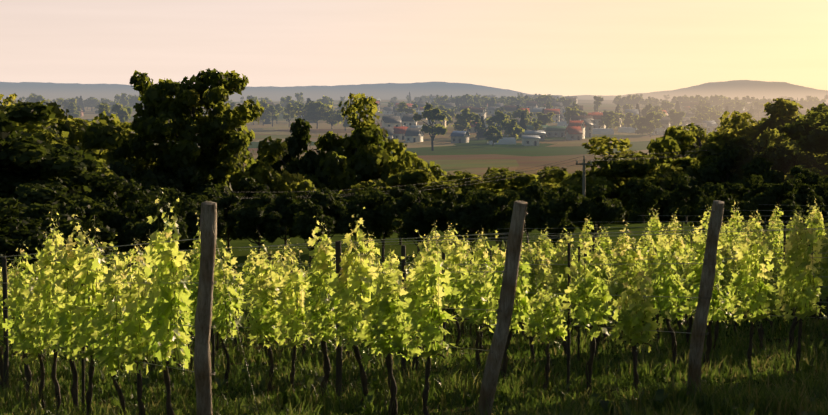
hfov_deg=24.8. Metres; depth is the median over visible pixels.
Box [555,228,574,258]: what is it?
vine
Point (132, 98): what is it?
valley tree
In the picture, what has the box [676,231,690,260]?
vine
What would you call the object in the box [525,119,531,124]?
valley tree
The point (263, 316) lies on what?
vine
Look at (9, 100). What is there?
tree
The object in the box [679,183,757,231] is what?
tree
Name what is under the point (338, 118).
hedge tree
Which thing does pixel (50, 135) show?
tree
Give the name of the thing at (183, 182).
tree
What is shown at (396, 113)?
house
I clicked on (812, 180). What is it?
tree
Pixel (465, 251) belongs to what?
vine
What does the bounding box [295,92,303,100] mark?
valley tree
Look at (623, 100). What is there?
hedge tree
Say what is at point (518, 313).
vine
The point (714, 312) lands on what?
vine
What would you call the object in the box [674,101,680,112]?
valley tree
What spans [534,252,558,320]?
vine
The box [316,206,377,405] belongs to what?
vine
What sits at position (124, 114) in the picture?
field tree
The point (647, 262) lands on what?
vine
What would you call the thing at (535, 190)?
tree
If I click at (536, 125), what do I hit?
valley tree
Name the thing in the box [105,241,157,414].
vine
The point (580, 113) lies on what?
valley tree
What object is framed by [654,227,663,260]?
vine
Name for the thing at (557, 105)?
house
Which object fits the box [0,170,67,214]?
tree
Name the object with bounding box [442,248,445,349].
post
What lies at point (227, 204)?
tree
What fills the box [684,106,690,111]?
house
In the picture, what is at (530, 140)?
house
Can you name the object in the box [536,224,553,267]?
vine
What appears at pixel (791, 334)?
vine
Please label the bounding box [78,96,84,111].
valley tree
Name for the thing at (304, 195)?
tree
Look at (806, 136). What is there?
tree
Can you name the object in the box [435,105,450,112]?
valley tree
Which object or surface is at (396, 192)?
hedge bush
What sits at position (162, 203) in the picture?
tree
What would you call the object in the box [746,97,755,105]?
hedge tree
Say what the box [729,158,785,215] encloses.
tree
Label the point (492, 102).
hedge tree
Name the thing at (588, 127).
house
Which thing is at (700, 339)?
end post
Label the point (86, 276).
vine
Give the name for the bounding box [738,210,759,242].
vine
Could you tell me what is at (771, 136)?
tree
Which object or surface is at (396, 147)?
tree
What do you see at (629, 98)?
hedge tree
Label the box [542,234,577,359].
vine
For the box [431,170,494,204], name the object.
tree
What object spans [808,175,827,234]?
tree
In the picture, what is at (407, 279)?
vine
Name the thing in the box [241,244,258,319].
vine
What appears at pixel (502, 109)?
valley tree
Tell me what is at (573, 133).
house
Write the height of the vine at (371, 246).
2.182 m
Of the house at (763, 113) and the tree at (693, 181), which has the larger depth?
the house at (763, 113)
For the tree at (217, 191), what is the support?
on the ground at (476, 156)
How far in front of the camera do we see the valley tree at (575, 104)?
1313.97 m
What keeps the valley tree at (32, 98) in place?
on the ground at (476, 156)
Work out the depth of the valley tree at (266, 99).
1858.89 m
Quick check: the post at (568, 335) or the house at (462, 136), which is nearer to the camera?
the post at (568, 335)
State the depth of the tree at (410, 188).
95.50 m
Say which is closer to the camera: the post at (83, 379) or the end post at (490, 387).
the end post at (490, 387)
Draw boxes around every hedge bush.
[17,209,45,221]
[46,205,72,223]
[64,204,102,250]
[92,197,118,244]
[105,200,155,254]
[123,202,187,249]
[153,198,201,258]
[189,195,227,233]
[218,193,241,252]
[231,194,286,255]
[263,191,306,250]
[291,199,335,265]
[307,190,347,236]
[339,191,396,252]
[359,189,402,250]
[376,186,411,244]
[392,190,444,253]
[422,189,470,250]
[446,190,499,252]
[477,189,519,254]
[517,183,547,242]
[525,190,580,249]
[548,186,587,226]
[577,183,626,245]
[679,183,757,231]
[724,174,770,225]
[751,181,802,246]
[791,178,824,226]
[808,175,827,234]
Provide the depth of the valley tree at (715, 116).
1111.01 m
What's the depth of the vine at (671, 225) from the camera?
55.32 m
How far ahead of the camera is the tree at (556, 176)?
170.46 m
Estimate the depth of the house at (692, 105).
1430.71 m
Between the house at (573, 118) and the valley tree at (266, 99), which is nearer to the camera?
the house at (573, 118)
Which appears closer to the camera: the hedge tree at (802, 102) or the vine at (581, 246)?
the vine at (581, 246)
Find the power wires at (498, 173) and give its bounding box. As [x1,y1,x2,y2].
[241,149,718,198]
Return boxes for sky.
[0,0,827,95]
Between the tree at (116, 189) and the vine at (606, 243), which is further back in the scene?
the tree at (116, 189)
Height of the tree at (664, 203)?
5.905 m
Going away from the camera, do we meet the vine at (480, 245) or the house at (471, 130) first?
the vine at (480, 245)
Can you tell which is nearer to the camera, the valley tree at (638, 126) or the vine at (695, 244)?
the vine at (695, 244)
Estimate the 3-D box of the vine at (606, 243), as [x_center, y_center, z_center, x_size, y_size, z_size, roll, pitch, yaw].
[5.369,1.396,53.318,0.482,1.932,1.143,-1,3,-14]
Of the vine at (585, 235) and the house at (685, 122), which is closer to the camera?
the vine at (585, 235)
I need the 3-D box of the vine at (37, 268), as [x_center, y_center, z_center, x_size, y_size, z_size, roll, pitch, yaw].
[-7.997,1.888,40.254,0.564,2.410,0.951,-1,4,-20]
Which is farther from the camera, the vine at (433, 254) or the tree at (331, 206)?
the tree at (331, 206)
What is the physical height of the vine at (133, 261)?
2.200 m
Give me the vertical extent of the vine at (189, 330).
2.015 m
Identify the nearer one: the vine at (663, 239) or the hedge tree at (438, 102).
the vine at (663, 239)
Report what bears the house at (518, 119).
on the ground at (476, 156)
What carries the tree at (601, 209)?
on the ground at (476, 156)
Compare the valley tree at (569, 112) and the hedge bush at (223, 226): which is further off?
the valley tree at (569, 112)
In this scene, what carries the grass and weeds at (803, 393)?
on the ground at (476, 156)
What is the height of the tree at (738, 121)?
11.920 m
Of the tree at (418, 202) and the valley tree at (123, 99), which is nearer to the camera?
the tree at (418, 202)
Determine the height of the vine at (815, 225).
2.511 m
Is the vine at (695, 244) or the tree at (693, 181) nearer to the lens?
the vine at (695, 244)
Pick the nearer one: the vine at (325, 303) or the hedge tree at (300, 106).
the vine at (325, 303)
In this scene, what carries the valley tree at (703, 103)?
on the ground at (476, 156)
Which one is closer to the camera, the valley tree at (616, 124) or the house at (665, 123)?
the house at (665, 123)
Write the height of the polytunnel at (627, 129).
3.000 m
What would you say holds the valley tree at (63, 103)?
on the ground at (476, 156)
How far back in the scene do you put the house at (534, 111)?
1258.49 m
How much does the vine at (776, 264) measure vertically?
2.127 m
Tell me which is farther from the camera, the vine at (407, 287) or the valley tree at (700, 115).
the valley tree at (700, 115)
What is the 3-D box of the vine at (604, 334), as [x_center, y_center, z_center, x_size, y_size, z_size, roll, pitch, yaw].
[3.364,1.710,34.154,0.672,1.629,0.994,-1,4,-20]
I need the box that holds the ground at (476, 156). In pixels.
[0,80,827,414]
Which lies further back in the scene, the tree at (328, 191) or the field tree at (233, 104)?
the field tree at (233, 104)
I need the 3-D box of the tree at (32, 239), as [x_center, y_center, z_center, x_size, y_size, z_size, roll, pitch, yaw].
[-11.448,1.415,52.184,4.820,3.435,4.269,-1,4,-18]
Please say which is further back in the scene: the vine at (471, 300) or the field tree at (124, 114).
the field tree at (124, 114)
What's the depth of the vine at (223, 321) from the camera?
25.32 m
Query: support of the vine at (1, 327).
on the ground at (476, 156)
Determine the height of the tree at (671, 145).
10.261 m
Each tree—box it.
[0,93,27,109]
[0,100,123,170]
[0,102,99,197]
[0,109,57,139]
[0,127,93,192]
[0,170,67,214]
[0,183,108,224]
[0,198,94,284]
[0,213,116,277]
[27,94,50,104]
[32,128,118,176]
[57,98,76,113]
[59,171,161,219]
[65,115,135,171]
[67,102,78,117]
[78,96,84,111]
[83,97,99,110]
[85,153,141,191]
[86,119,141,158]
[92,110,119,133]
[98,98,108,103]
[98,102,132,122]
[105,138,157,179]
[114,68,263,191]
[114,93,129,106]
[118,191,167,214]
[129,96,140,108]
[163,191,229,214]
[224,102,235,109]
[226,136,320,201]
[256,118,331,188]
[260,97,271,101]
[260,100,271,124]
[263,105,277,125]
[264,118,270,123]
[271,104,283,122]
[280,96,296,107]
[283,102,294,126]
[289,103,308,117]
[292,101,303,110]
[293,104,315,116]
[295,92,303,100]
[301,93,427,192]
[302,98,314,122]
[302,100,331,128]
[317,95,332,104]
[323,110,341,128]
[332,106,351,129]
[338,166,461,230]
[383,138,446,183]
[396,101,417,113]
[413,102,447,150]
[431,100,437,108]
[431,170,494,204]
[433,172,512,209]
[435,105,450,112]
[436,96,449,104]
[439,95,447,102]
[440,110,452,126]
[446,98,456,102]
[447,109,455,117]
[451,106,460,113]
[454,108,477,130]
[458,94,468,106]
[463,95,478,104]
[469,101,483,107]
[471,115,484,138]
[475,116,486,137]
[477,166,569,197]
[479,98,490,107]
[483,126,502,145]
[484,97,496,106]
[485,110,509,131]
[495,106,504,111]
[499,96,509,105]
[501,118,524,139]
[504,135,674,224]
[506,96,522,104]
[511,109,530,123]
[518,112,526,136]
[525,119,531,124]
[528,112,536,121]
[531,121,542,129]
[534,95,551,106]
[536,112,554,124]
[543,102,552,108]
[556,97,571,107]
[563,106,579,123]
[571,101,579,107]
[577,108,587,115]
[593,95,603,111]
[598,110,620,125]
[603,116,619,128]
[605,114,612,127]
[615,96,626,108]
[619,150,700,184]
[620,112,637,126]
[622,103,630,112]
[626,94,641,108]
[631,114,638,133]
[633,122,646,135]
[635,104,641,117]
[636,112,662,136]
[641,103,656,116]
[646,123,709,164]
[648,136,699,221]
[649,106,665,115]
[660,101,674,109]
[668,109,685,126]
[671,96,679,103]
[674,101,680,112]
[678,96,686,106]
[681,96,691,102]
[681,110,758,180]
[689,95,699,101]
[690,113,713,121]
[695,100,710,107]
[701,96,712,105]
[707,98,804,149]
[708,111,722,123]
[710,95,723,104]
[714,95,727,105]
[714,105,724,113]
[722,101,739,114]
[729,158,785,215]
[735,101,744,112]
[741,96,749,111]
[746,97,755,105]
[753,101,763,117]
[756,102,827,174]
[779,109,827,178]
[798,98,805,108]
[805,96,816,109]
[805,99,814,109]
[813,99,825,106]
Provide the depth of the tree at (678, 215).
119.76 m
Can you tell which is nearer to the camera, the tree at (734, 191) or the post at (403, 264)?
the post at (403, 264)
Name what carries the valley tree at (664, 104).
on the ground at (476, 156)
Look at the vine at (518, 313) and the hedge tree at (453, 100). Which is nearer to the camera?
the vine at (518, 313)
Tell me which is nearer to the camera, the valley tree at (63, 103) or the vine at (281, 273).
the vine at (281, 273)
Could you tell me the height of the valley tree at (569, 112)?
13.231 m
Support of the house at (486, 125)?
on the ground at (476, 156)
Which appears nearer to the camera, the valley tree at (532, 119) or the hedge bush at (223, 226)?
the hedge bush at (223, 226)
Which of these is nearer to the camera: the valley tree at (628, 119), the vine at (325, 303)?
the vine at (325, 303)
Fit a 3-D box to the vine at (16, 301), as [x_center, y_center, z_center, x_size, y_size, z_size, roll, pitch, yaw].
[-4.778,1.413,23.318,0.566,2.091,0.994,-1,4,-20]
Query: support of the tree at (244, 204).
on the ground at (476, 156)
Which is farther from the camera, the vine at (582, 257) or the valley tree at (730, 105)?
the valley tree at (730, 105)
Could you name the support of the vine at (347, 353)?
on the ground at (476, 156)
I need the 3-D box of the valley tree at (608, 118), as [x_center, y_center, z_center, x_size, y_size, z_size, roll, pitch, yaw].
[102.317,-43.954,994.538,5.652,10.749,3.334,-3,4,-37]
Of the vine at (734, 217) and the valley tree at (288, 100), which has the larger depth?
the valley tree at (288, 100)
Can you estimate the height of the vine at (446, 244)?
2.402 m
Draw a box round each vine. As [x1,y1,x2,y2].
[0,263,15,389]
[2,240,39,398]
[7,259,21,329]
[11,263,60,408]
[29,246,48,296]
[33,206,76,412]
[45,213,90,413]
[66,218,110,414]
[84,227,136,414]
[92,235,107,359]
[99,258,114,312]
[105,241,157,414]
[111,252,131,364]
[126,237,142,362]
[136,231,157,371]
[137,188,193,414]
[156,253,176,373]
[178,244,196,375]
[186,210,218,371]
[213,233,245,385]
[216,251,220,350]
[221,262,245,349]
[240,229,285,393]
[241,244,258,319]
[246,246,268,303]
[247,265,274,353]
[268,245,290,352]
[274,242,314,391]
[282,238,298,270]
[286,270,309,357]
[298,213,335,395]
[309,236,334,356]
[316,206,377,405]
[333,270,349,357]
[349,250,422,414]
[358,233,379,365]
[366,231,380,284]
[372,251,400,367]
[385,245,399,271]
[398,275,436,370]
[401,224,456,414]
[406,249,416,339]
[418,229,445,319]
[425,219,440,253]
[440,219,469,350]
[441,223,454,309]
[452,263,495,373]
[457,249,468,333]
[458,230,492,352]
[462,231,472,270]
[472,230,492,276]
[484,230,540,378]
[491,243,504,299]
[519,240,555,358]
[519,257,535,335]
[523,242,536,271]
[523,280,571,390]
[529,238,542,309]
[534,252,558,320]
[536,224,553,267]
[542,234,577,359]
[547,228,565,285]
[553,241,618,394]
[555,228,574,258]
[562,262,583,338]
[567,250,583,328]
[574,214,593,258]
[574,233,613,361]
[576,241,586,268]
[583,265,612,342]
[595,225,612,267]
[598,218,650,360]
[599,248,611,289]
[601,261,670,393]
[607,227,635,278]
[634,227,653,276]
[637,228,658,324]
[643,232,689,368]
[645,250,669,342]
[646,205,662,250]
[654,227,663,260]
[655,216,690,333]
[656,223,673,318]
[665,210,685,243]
[673,258,694,347]
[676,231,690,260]
[681,246,694,322]
[682,215,732,369]
[684,224,695,260]
[688,219,705,259]
[694,204,719,254]
[711,239,745,348]
[719,229,731,254]
[722,218,738,266]
[726,213,777,372]
[726,235,742,335]
[727,198,744,240]
[730,234,742,324]
[730,253,785,348]
[737,224,753,250]
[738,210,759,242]
[749,209,764,241]
[751,232,780,337]
[762,219,782,271]
[763,239,784,327]
[764,206,783,243]
[768,218,782,255]
[773,242,826,354]
[775,198,825,370]
[778,211,820,336]
[781,215,804,238]
[804,204,827,254]
[807,198,825,270]
[813,219,827,314]
[813,234,827,300]
[814,233,822,316]
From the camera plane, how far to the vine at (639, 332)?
20.21 m
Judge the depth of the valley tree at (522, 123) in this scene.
925.69 m
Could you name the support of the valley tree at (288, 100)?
on the ground at (476, 156)
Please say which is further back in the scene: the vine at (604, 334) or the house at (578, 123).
the house at (578, 123)
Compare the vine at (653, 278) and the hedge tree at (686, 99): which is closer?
the vine at (653, 278)
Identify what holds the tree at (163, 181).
on the ground at (476, 156)
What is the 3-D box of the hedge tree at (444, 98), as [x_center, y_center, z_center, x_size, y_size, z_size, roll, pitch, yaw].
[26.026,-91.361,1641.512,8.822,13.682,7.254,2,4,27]
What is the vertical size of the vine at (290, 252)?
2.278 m
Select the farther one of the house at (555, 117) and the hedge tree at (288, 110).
the house at (555, 117)
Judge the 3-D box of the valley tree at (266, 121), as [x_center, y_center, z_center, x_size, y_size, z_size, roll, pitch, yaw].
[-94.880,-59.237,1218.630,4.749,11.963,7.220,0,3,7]
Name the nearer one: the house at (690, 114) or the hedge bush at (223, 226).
the hedge bush at (223, 226)
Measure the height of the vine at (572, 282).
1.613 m
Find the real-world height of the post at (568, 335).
1.930 m
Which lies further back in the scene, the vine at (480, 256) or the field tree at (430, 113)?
the field tree at (430, 113)
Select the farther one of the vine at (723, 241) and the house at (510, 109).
the house at (510, 109)
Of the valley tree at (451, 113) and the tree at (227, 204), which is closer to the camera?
the tree at (227, 204)
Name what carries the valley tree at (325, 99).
on the ground at (476, 156)
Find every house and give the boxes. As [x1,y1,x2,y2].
[380,126,393,140]
[381,115,401,128]
[382,106,393,113]
[393,107,402,119]
[393,126,407,139]
[401,114,416,127]
[404,127,423,141]
[409,111,426,119]
[410,125,423,136]
[413,102,429,110]
[433,115,446,126]
[442,102,454,108]
[450,130,469,142]
[460,106,472,113]
[467,120,477,132]
[469,107,486,120]
[484,117,500,126]
[487,106,499,113]
[503,105,520,113]
[506,117,520,135]
[521,130,545,139]
[521,135,539,145]
[526,101,537,112]
[526,125,547,135]
[531,108,545,118]
[544,108,559,122]
[545,125,566,136]
[551,102,562,111]
[559,111,562,121]
[565,126,582,139]
[566,98,576,105]
[568,120,585,138]
[569,115,593,127]
[577,118,592,136]
[587,112,605,127]
[624,109,638,114]
[651,116,670,134]
[677,119,687,125]
[681,101,690,111]
[682,116,690,123]
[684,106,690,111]
[684,111,695,123]
[690,102,698,109]
[694,122,706,135]
[702,121,717,134]
[761,109,770,116]
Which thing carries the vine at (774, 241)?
on the ground at (476, 156)
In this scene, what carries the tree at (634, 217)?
on the ground at (476, 156)
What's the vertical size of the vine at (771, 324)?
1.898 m
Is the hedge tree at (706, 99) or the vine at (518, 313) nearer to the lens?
the vine at (518, 313)
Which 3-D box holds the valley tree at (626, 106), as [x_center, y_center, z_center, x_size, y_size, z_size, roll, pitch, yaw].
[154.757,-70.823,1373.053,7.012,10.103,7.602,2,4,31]
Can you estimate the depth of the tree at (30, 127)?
119.58 m
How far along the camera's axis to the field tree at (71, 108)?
1247.15 m
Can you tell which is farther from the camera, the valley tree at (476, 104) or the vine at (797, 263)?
the valley tree at (476, 104)
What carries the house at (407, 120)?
on the ground at (476, 156)
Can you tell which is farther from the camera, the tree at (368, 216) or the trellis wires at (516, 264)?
the tree at (368, 216)
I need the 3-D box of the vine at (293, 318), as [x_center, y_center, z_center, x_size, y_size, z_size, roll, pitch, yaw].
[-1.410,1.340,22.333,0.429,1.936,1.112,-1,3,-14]
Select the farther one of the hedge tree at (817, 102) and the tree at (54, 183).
the hedge tree at (817, 102)
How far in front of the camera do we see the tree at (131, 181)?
100.31 m
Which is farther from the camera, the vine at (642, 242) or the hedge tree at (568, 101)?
the hedge tree at (568, 101)
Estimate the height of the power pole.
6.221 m
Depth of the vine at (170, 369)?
28.74 m
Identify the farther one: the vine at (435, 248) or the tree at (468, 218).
the tree at (468, 218)
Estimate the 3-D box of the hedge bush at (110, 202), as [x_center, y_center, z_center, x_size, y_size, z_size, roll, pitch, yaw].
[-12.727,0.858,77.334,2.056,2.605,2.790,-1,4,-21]
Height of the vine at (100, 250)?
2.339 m
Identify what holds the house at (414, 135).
on the ground at (476, 156)
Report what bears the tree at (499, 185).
on the ground at (476, 156)
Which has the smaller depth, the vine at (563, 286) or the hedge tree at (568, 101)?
the vine at (563, 286)
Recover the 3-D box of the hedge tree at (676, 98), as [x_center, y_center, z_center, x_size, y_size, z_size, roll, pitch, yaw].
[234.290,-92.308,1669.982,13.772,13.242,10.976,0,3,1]
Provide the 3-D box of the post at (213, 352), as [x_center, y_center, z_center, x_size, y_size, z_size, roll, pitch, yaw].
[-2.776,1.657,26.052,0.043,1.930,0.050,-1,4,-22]
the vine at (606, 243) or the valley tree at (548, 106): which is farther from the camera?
the valley tree at (548, 106)
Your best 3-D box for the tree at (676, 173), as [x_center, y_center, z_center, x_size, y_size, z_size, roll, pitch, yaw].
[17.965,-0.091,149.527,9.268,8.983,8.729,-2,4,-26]
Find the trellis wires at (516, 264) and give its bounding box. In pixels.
[2,205,827,413]
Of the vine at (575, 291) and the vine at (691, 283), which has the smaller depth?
the vine at (575, 291)
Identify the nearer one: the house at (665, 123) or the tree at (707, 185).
the tree at (707, 185)
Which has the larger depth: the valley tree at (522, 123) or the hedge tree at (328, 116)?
the hedge tree at (328, 116)
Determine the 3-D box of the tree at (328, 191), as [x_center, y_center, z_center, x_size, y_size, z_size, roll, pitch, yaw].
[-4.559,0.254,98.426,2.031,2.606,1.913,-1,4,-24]
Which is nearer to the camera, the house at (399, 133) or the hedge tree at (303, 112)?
the house at (399, 133)
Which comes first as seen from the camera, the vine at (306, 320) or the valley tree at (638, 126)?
the vine at (306, 320)
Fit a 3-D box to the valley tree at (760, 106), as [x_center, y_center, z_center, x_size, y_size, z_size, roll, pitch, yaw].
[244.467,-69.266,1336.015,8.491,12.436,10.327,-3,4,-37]
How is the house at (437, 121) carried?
on the ground at (476, 156)
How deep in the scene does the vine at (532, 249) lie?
51.06 m
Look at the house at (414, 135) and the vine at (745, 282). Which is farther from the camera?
the house at (414, 135)
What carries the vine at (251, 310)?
on the ground at (476, 156)
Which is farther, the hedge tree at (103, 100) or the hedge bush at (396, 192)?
the hedge tree at (103, 100)
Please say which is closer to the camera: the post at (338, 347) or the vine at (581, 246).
the post at (338, 347)
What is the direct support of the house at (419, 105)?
on the ground at (476, 156)
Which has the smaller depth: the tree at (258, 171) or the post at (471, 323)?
the post at (471, 323)
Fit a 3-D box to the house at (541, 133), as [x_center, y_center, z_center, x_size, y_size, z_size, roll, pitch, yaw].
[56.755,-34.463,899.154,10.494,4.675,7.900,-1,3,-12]
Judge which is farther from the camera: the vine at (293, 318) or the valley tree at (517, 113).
the valley tree at (517, 113)
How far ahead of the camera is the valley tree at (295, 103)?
1263.28 m
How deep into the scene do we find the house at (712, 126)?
967.30 m
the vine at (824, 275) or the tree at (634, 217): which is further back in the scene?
the tree at (634, 217)
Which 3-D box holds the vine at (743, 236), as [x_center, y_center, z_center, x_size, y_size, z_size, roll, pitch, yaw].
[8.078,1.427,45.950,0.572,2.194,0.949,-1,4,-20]
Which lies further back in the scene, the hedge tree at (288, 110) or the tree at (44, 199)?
the hedge tree at (288, 110)
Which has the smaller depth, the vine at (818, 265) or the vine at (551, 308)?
the vine at (551, 308)
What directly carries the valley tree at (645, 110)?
on the ground at (476, 156)
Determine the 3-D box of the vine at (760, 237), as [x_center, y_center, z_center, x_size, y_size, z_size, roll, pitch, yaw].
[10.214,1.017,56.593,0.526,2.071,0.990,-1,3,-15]
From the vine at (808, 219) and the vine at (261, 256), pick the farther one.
the vine at (808, 219)
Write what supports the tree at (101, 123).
on the ground at (476, 156)
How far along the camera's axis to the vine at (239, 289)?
35.97 m
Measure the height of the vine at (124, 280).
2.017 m
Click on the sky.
(553, 47)
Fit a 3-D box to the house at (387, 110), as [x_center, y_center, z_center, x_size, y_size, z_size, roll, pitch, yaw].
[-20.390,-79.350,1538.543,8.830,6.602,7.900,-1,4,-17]
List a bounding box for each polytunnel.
[487,137,515,143]
[557,122,567,125]
[592,128,613,133]
[618,127,636,132]
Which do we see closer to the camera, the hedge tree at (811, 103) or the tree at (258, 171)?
the tree at (258, 171)
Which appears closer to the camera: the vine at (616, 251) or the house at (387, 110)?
the vine at (616, 251)
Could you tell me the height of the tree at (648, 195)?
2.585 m
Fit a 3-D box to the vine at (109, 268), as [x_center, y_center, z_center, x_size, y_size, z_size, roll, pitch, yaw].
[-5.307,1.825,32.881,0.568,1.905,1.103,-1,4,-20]
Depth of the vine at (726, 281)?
29.82 m
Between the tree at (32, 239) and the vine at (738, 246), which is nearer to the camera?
the vine at (738, 246)
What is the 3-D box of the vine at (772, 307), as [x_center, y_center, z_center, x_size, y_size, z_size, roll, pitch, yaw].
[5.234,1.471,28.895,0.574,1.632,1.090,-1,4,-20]
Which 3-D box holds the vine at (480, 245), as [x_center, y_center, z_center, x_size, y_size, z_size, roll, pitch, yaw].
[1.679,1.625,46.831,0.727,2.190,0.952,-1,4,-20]
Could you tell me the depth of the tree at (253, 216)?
73.52 m
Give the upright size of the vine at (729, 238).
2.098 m
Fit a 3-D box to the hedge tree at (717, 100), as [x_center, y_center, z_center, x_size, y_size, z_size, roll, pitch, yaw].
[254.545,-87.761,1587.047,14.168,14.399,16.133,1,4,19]
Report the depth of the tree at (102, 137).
139.84 m
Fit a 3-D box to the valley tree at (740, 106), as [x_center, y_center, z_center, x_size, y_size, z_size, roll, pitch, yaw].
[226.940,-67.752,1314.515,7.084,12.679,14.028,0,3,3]
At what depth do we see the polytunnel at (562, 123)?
1121.95 m
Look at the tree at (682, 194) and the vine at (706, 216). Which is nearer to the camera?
the vine at (706, 216)
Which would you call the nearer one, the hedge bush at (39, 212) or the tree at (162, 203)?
the hedge bush at (39, 212)
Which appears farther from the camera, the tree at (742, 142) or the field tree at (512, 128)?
the field tree at (512, 128)
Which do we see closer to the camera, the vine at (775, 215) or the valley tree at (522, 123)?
the vine at (775, 215)
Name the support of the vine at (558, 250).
on the ground at (476, 156)
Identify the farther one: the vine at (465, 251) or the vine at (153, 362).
the vine at (465, 251)
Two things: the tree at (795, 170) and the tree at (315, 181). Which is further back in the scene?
the tree at (315, 181)
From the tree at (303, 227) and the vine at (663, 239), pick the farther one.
the tree at (303, 227)
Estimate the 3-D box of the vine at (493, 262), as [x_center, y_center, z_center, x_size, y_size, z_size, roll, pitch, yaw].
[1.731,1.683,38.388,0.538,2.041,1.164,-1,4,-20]
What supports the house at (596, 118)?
on the ground at (476, 156)
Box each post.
[2,257,8,387]
[81,284,84,411]
[195,201,219,414]
[212,333,214,381]
[335,241,341,396]
[382,247,383,268]
[401,245,405,370]
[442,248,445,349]
[470,258,471,336]
[476,200,527,414]
[566,243,570,392]
[577,247,579,360]
[583,244,586,338]
[688,201,722,400]
[783,226,785,258]
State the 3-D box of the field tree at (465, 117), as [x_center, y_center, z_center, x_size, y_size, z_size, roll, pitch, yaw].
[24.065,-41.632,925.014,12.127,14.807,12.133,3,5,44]
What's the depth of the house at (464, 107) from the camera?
1311.15 m
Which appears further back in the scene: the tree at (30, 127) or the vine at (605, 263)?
the tree at (30, 127)
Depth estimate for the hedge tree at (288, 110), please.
1105.61 m
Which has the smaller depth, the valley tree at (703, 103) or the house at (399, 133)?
the house at (399, 133)
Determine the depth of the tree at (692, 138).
170.23 m
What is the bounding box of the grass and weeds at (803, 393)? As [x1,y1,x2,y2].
[0,262,827,414]
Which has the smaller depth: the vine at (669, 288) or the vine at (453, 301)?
the vine at (669, 288)
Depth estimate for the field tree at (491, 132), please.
817.41 m
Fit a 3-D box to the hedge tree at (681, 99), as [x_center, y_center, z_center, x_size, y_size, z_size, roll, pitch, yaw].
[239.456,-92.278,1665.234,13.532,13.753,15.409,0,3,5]
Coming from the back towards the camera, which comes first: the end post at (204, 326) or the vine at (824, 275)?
the vine at (824, 275)
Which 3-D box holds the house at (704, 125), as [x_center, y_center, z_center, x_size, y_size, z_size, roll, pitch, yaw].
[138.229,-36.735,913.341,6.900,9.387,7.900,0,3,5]
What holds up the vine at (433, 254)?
on the ground at (476, 156)
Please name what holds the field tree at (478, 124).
on the ground at (476, 156)
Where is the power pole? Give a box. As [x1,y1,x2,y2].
[575,156,592,195]
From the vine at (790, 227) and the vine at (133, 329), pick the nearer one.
the vine at (133, 329)
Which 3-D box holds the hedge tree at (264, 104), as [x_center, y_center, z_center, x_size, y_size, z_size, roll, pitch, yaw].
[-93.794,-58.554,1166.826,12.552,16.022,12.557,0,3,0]
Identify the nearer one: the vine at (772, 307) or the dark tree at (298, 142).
the vine at (772, 307)
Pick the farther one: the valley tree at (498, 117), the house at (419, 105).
the house at (419, 105)
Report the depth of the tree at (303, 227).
66.51 m
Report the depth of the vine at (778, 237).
55.37 m
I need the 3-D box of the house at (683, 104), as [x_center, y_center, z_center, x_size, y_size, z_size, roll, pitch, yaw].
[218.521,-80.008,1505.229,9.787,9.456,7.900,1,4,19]
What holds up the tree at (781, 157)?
on the ground at (476, 156)
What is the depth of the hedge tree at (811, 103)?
1493.16 m
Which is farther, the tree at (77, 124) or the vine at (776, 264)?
the tree at (77, 124)
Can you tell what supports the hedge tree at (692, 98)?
on the ground at (476, 156)
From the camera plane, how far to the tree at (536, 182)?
95.59 m
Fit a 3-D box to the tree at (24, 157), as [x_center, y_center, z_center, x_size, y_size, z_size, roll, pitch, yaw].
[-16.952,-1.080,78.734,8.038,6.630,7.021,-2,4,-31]
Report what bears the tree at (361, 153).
on the ground at (476, 156)
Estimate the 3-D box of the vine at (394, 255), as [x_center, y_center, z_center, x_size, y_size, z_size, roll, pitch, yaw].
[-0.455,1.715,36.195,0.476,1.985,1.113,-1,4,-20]
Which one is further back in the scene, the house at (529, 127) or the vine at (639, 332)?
the house at (529, 127)
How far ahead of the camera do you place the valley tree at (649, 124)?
962.20 m
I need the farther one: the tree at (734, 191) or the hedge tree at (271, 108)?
the hedge tree at (271, 108)
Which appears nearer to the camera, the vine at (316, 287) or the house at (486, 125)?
the vine at (316, 287)
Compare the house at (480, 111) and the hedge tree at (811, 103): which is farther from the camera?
the hedge tree at (811, 103)
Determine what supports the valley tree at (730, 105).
on the ground at (476, 156)
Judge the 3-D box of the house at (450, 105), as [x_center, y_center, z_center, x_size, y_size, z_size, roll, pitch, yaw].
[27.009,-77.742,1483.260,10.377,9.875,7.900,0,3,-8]
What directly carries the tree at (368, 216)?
on the ground at (476, 156)
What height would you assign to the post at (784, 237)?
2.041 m

